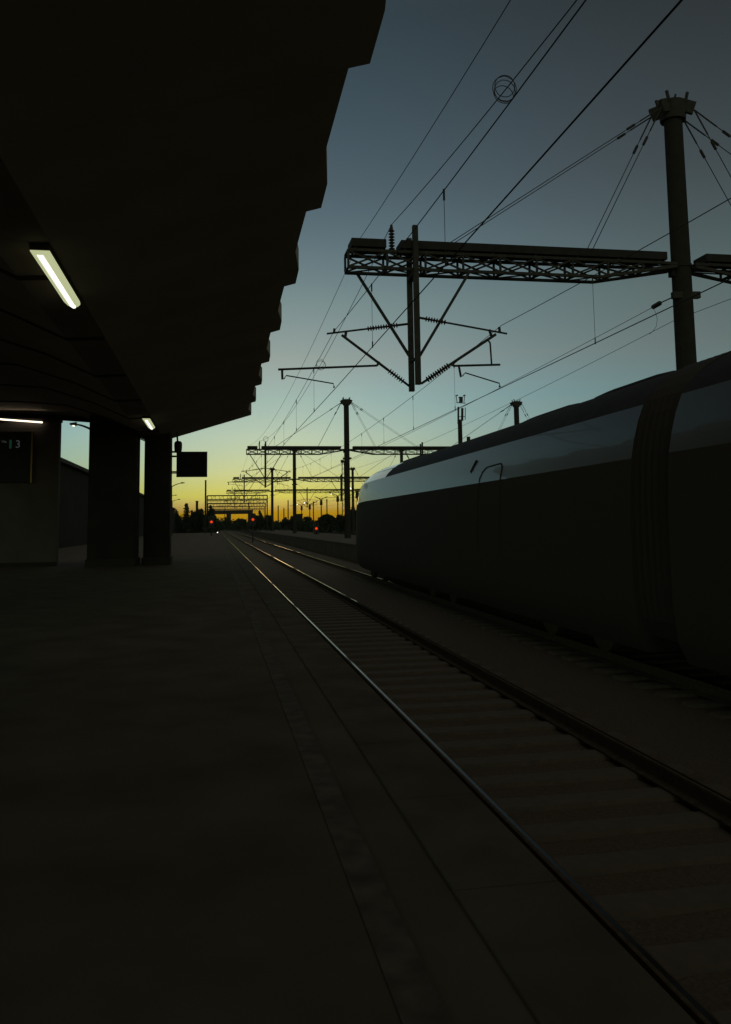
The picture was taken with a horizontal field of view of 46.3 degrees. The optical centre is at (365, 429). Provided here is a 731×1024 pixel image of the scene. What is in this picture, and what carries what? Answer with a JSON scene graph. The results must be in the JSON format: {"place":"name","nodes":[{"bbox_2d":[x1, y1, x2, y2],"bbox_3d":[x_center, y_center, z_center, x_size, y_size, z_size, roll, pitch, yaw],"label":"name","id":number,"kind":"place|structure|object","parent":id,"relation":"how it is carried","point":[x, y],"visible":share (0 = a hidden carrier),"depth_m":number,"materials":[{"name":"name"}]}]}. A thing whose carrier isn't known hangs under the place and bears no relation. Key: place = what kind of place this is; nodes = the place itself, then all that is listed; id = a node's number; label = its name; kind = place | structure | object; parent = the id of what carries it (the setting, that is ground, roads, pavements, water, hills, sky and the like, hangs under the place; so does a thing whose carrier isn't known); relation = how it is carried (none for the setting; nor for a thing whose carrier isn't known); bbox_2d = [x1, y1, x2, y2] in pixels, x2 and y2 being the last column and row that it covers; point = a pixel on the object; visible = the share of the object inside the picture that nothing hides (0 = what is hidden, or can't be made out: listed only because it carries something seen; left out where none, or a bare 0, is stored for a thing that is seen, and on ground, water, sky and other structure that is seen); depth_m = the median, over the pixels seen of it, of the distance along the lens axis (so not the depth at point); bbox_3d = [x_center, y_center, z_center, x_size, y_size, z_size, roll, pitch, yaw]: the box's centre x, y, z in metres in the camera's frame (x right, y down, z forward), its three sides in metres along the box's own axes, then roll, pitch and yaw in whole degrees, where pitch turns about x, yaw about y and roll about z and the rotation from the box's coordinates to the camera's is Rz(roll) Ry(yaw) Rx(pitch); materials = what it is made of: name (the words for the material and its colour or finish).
{"place":"outdoors","nodes":[
{"label":"outdoors","id":0,"kind":"place"},
{"bbox_2d":[0,0,538,1023],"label":"platform","id":1,"kind":"structure","parent":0,"point":[168,853],"depth_m":6.40,"materials":[{"name":"grey concrete"}]},
{"bbox_2d":[0,418,62,566],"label":"waiting room","id":2,"kind":"object","parent":1,"relation":"on","point":[29,524],"visible":0.8,"depth_m":28.60,"materials":[{"name":"grey"}]},
{"bbox_2d":[0,431,33,482],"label":"information board","id":3,"kind":"object","parent":2,"relation":"attached to","point":[16,456],"visible":1,"depth_m":28.56,"materials":[{"name":"grey"}]},
{"bbox_2d":[0,419,43,422],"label":"tube light","id":4,"kind":"object","parent":2,"relation":"attached to","point":[23,420],"visible":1,"depth_m":28.73,"materials":[{"name":"white"}]},
{"bbox_2d":[29,244,82,307],"bbox_3d":[-3.708,-1.804,10.349,0.204,0.113,2.390,0,-6,-10],"label":"ceiling lamp","id":5,"kind":"object","parent":1,"relation":"attached to","point":[45,257],"visible":1,"depth_m":9.95,"materials":[{"name":"grey plastic"}]},
{"bbox_2d":[85,415,139,567],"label":"pillar","id":6,"kind":"structure","parent":1,"relation":"on","point":[113,498],"depth_m":27.56,"materials":[{"name":"concrete"}]},
{"bbox_2d":[142,416,155,428],"bbox_3d":[-6.268,-0.190,24.785,0.204,0.113,2.390,0,-6,-10],"label":"ceiling lamp","id":7,"kind":"object","parent":1,"relation":"attached to","point":[148,421],"visible":1,"depth_m":24.26,"materials":[{"name":"grey plastic"}]},
{"bbox_2d":[141,432,172,564],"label":"pillar","id":8,"kind":"structure","parent":1,"relation":"on","point":[157,503],"depth_m":28.46,"materials":[{"name":"concrete"}]},
{"bbox_2d":[171,451,206,476],"bbox_3d":[-6.113,1.172,29.413,1.324,0.897,0.166,0,-6,-10],"label":"display board","id":9,"kind":"object","parent":8,"relation":"attached to","point":[191,464],"visible":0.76,"depth_m":29.35,"materials":[{"name":"grey"}]},
{"bbox_2d":[174,432,181,452],"bbox_3d":[-6.451,0.435,29.459,0.270,0.718,0.270,0,-6,-10],"label":"loudspeaker","id":10,"kind":"object","parent":1,"relation":"hanging from","point":[177,446],"visible":1,"depth_m":29.35,"materials":[{"name":"grey plastic"}]},
{"bbox_2d":[218,535,450,1023],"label":"platform line","id":11,"kind":"object","parent":1,"relation":"on","point":[415,997],"visible":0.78,"depth_m":3.07,"materials":[{"name":"white paint"}]},
{"bbox_2d":[222,538,696,1023],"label":"platform edge","id":12,"kind":"object","parent":1,"relation":"on","point":[562,955],"visible":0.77,"depth_m":3.04,"materials":[{"name":"grey concrete"}]},
{"bbox_2d":[201,528,355,534],"bbox_3d":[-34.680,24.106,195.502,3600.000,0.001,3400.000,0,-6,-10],"label":"ground","id":13,"kind":"structure","parent":0,"point":[250,531],"depth_m":261.23,"materials":[{"name":"soil"}]},
{"bbox_2d":[70,422,88,428],"bbox_3d":[-14.646,3.394,44.023,1.275,7.665,0.220,0,-6,-10],"label":"street lamp","id":14,"kind":"object","parent":13,"relation":"on","point":[74,424],"visible":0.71,"depth_m":44.33,"materials":[{"name":"metal"}]},
{"bbox_2d":[59,457,175,547],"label":"trackside building","id":15,"kind":"structure","parent":13,"relation":"on","point":[73,514],"depth_m":58.21,"materials":[{"name":"grey"}]},
{"bbox_2d":[172,499,179,532],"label":"street lamp","id":16,"kind":"object","parent":13,"relation":"on","point":[172,515],"visible":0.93,"depth_m":184.64,"materials":[{"name":"metal"}]},
{"bbox_2d":[175,510,181,532],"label":"tree","id":17,"kind":"object","parent":13,"relation":"on","point":[178,518],"visible":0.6,"depth_m":223.02,"materials":[{"name":"green plant"}]},
{"bbox_2d":[182,503,190,532],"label":"tree","id":18,"kind":"object","parent":13,"relation":"on","point":[185,517],"visible":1,"depth_m":209.21,"materials":[{"name":"green plant"}]},
{"bbox_2d":[189,510,195,532],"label":"tree","id":19,"kind":"object","parent":13,"relation":"on","point":[191,526],"visible":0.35,"depth_m":213.90,"materials":[{"name":"green plant"}]},
{"bbox_2d":[192,508,204,532],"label":"tree","id":20,"kind":"object","parent":13,"relation":"on","point":[198,515],"visible":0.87,"depth_m":204.23,"materials":[{"name":"green plant"}]},
{"bbox_2d":[176,515,220,532],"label":"hedge","id":21,"kind":"object","parent":13,"relation":"on","point":[182,529],"visible":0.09,"depth_m":228.47,"materials":[{"name":"green plant"}]},
{"bbox_2d":[204,480,206,532],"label":"pole","id":22,"kind":"object","parent":13,"relation":"on","point":[205,506],"visible":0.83,"depth_m":146.77,"materials":[{"name":"metal"}]},
{"bbox_2d":[202,505,216,532],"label":"tree","id":23,"kind":"object","parent":13,"relation":"on","point":[211,512],"visible":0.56,"depth_m":200.03,"materials":[{"name":"green plant"}]},
{"bbox_2d":[209,516,213,535],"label":"signal","id":24,"kind":"object","parent":13,"relation":"on","point":[211,522],"visible":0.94,"depth_m":105.69,"materials":[{"name":"metal"}]},
{"bbox_2d":[223,517,230,530],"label":"tree","id":25,"kind":"object","parent":13,"relation":"on","point":[226,522],"visible":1,"depth_m":323.48,"materials":[{"name":"green plant"}]},
{"bbox_2d":[217,510,251,520],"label":"road bridge","id":26,"kind":"structure","parent":13,"relation":"on","point":[238,512],"depth_m":492.56,"materials":[{"name":"concrete"}]},
{"bbox_2d":[208,506,264,530],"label":"signal portal","id":27,"kind":"object","parent":13,"relation":"on","point":[247,506],"visible":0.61,"depth_m":367.55,"materials":[{"name":"metal"}]},
{"bbox_2d":[206,495,267,532],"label":"signal portal","id":28,"kind":"object","parent":13,"relation":"on","point":[235,498],"visible":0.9,"depth_m":228.89,"materials":[{"name":"metal"}]},
{"bbox_2d":[208,503,265,514],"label":"signal portal","id":29,"kind":"object","parent":13,"relation":"on","point":[245,505],"visible":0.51,"depth_m":314.12,"materials":[{"name":"metal"}]},
{"bbox_2d":[208,499,266,531],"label":"signal portal","id":30,"kind":"object","parent":13,"relation":"on","point":[238,506],"visible":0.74,"depth_m":268.65,"materials":[{"name":"metal"}]},
{"bbox_2d":[214,509,260,513],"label":"signal portal","id":31,"kind":"object","parent":13,"relation":"on","point":[227,509],"visible":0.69,"depth_m":427.59,"materials":[{"name":"metal"}]},
{"bbox_2d":[233,518,247,530],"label":"tree","id":32,"kind":"object","parent":13,"relation":"on","point":[238,521],"visible":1,"depth_m":333.61,"materials":[{"name":"green plant"}]},
{"bbox_2d":[178,513,317,530],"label":"distant wood","id":33,"kind":"object","parent":13,"relation":"on","point":[277,525],"visible":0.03,"depth_m":372.59,"materials":[{"name":"green plant"}]},
{"bbox_2d":[251,515,259,530],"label":"tree","id":34,"kind":"object","parent":13,"relation":"on","point":[255,528],"visible":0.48,"depth_m":236.43,"materials":[{"name":"green plant"}]},
{"bbox_2d":[258,510,263,530],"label":"tree","id":35,"kind":"object","parent":13,"relation":"on","point":[261,517],"visible":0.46,"depth_m":246.56,"materials":[{"name":"green plant"}]},
{"bbox_2d":[261,515,274,530],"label":"tree","id":36,"kind":"object","parent":13,"relation":"on","point":[264,523],"visible":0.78,"depth_m":231.77,"materials":[{"name":"green plant"}]},
{"bbox_2d":[288,516,292,529],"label":"tree","id":37,"kind":"object","parent":13,"relation":"on","point":[290,521],"visible":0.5,"depth_m":248.18,"materials":[{"name":"green plant"}]},
{"bbox_2d":[223,467,362,534],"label":"catenary gantry","id":38,"kind":"object","parent":13,"relation":"on","point":[307,490],"visible":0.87,"depth_m":167.65,"materials":[{"name":"metal"}]},
{"bbox_2d":[296,514,302,525],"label":"trackside hut","id":39,"kind":"object","parent":13,"relation":"on","point":[299,516],"visible":0.43,"depth_m":298.98,"materials":[{"name":"grey"}]},
{"bbox_2d":[253,530,357,560],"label":"platform","id":40,"kind":"structure","parent":13,"relation":"on","point":[345,551],"depth_m":79.39,"materials":[{"name":"grey concrete"}]},
{"bbox_2d":[295,536,355,545],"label":"platform edge","id":41,"kind":"object","parent":40,"relation":"on","point":[343,543],"visible":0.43,"depth_m":63.65,"materials":[{"name":"grey concrete"}]},
{"bbox_2d":[302,516,314,522],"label":"tree","id":42,"kind":"object","parent":13,"relation":"on","point":[308,518],"visible":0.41,"depth_m":254.13,"materials":[{"name":"green plant"}]},
{"bbox_2d":[221,450,403,532],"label":"catenary gantry","id":43,"kind":"object","parent":13,"relation":"on","point":[294,479],"visible":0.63,"depth_m":123.97,"materials":[{"name":"metal"}]},
{"bbox_2d":[293,299,729,492],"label":"return wire","id":44,"kind":"object","parent":43,"relation":"attached to","point":[560,378],"visible":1,"depth_m":28.12,"materials":[{"name":"black metal"}]},
{"bbox_2d":[313,523,318,533],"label":"signal","id":45,"kind":"object","parent":13,"relation":"on","point":[315,528],"visible":0.9,"depth_m":107.87,"materials":[{"name":"metal"}]},
{"bbox_2d":[316,496,327,515],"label":"yard lamp","id":46,"kind":"object","parent":13,"relation":"on","point":[321,503],"visible":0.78,"depth_m":250.48,"materials":[{"name":"metal"}]},
{"bbox_2d":[291,515,355,532],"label":"hedge","id":47,"kind":"object","parent":13,"relation":"on","point":[305,526],"visible":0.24,"depth_m":224.56,"materials":[{"name":"green plant"}]},
{"bbox_2d":[316,513,337,532],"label":"tree","id":48,"kind":"object","parent":13,"relation":"on","point":[325,520],"visible":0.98,"depth_m":169.26,"materials":[{"name":"green plant"}]},
{"bbox_2d":[330,493,338,531],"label":"yard lamp","id":49,"kind":"object","parent":13,"relation":"on","point":[337,500],"visible":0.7,"depth_m":236.28,"materials":[{"name":"metal"}]},
{"bbox_2d":[335,514,344,533],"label":"tree","id":50,"kind":"object","parent":13,"relation":"on","point":[340,527],"visible":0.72,"depth_m":180.12,"materials":[{"name":"green plant"}]},
{"bbox_2d":[341,460,344,533],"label":"lattice mast","id":51,"kind":"object","parent":13,"relation":"on","point":[342,461],"visible":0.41,"depth_m":191.61,"materials":[{"name":"metal"}]},
{"bbox_2d":[350,507,355,533],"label":"tree","id":52,"kind":"object","parent":13,"relation":"on","point":[351,518],"visible":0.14,"depth_m":190.43,"materials":[{"name":"green plant"}]},
{"bbox_2d":[227,397,529,537],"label":"catenary gantry","id":53,"kind":"object","parent":13,"relation":"on","point":[346,403],"visible":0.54,"depth_m":75.83,"materials":[{"name":"metal"}]},
{"bbox_2d":[218,530,730,1011],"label":"ballast bed","id":54,"kind":"object","parent":13,"relation":"on","point":[697,741],"visible":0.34,"depth_m":8.75,"materials":[{"name":"grey gravel"}]},
{"bbox_2d":[250,513,255,542],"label":"signal","id":55,"kind":"object","parent":54,"relation":"on","point":[252,519],"visible":1,"depth_m":106.59,"materials":[{"name":"metal"}]},
{"bbox_2d":[221,530,730,1023],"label":"railway track","id":56,"kind":"structure","parent":54,"relation":"on","point":[301,592],"depth_m":7.26,"materials":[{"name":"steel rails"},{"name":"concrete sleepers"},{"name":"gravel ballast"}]},
{"bbox_2d":[228,530,730,719],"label":"railway track","id":57,"kind":"structure","parent":54,"relation":"on","point":[688,683],"depth_m":14.87,"materials":[{"name":"metal"}]},
{"bbox_2d":[356,351,730,675],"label":"speed train","id":58,"kind":"object","parent":57,"relation":"on","point":[604,520],"visible":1,"depth_m":12.50,"materials":[{"name":"white paint"}]},
{"bbox_2d":[278,90,730,391],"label":"catenary gantry","id":59,"kind":"object","parent":13,"relation":"on","point":[679,268],"visible":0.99,"depth_m":21.67,"materials":[{"name":"metal"}]},
{"bbox_2d":[230,0,510,490],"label":"earth wire","id":60,"kind":"object","parent":59,"relation":"attached to","point":[408,164],"visible":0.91,"depth_m":14.55,"materials":[{"name":"black metal"}]},
{"bbox_2d":[248,0,576,471],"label":"feeder wire","id":61,"kind":"object","parent":59,"relation":"on","point":[514,85],"visible":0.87,"depth_m":13.07,"materials":[{"name":"black metal"}]},
{"bbox_2d":[232,0,682,502],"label":"overhead line","id":62,"kind":"object","parent":59,"relation":"hanging from","point":[611,78],"visible":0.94,"depth_m":8.96,"materials":[{"name":"black metal"}]},
{"bbox_2d":[234,198,730,510],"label":"overhead line","id":63,"kind":"object","parent":59,"relation":"hanging from","point":[562,358],"visible":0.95,"depth_m":16.38,"materials":[{"name":"black metal"}]},
{"bbox_2d":[296,298,670,482],"bbox_3d":[1.479,0.381,48.750,1.242,2.607,55.304,1,-6,-15],"label":"anchored wire","id":64,"kind":"object","parent":59,"relation":"attached to","point":[656,304],"visible":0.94,"depth_m":28.02,"materials":[{"name":"metal"}]},
{"bbox_2d":[61,0,730,521],"label":"sky","id":65,"kind":"structure","parent":0,"point":[388,105],"materials":[{"name":"blue"}]},
{"bbox_2d":[455,395,465,443],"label":"antenna tower","id":66,"kind":"structure","parent":0,"point":[459,422],"depth_m":145.97,"materials":[{"name":"metal"}]},
{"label":"ballast bed","id":67,"kind":"structure","parent":0,"visible":0},
{"bbox_2d":[281,517,288,529],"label":"tree","id":68,"kind":"object","parent":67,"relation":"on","point":[284,522],"visible":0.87,"depth_m":257.90,"materials":[{"name":"green plant"}]}
]}

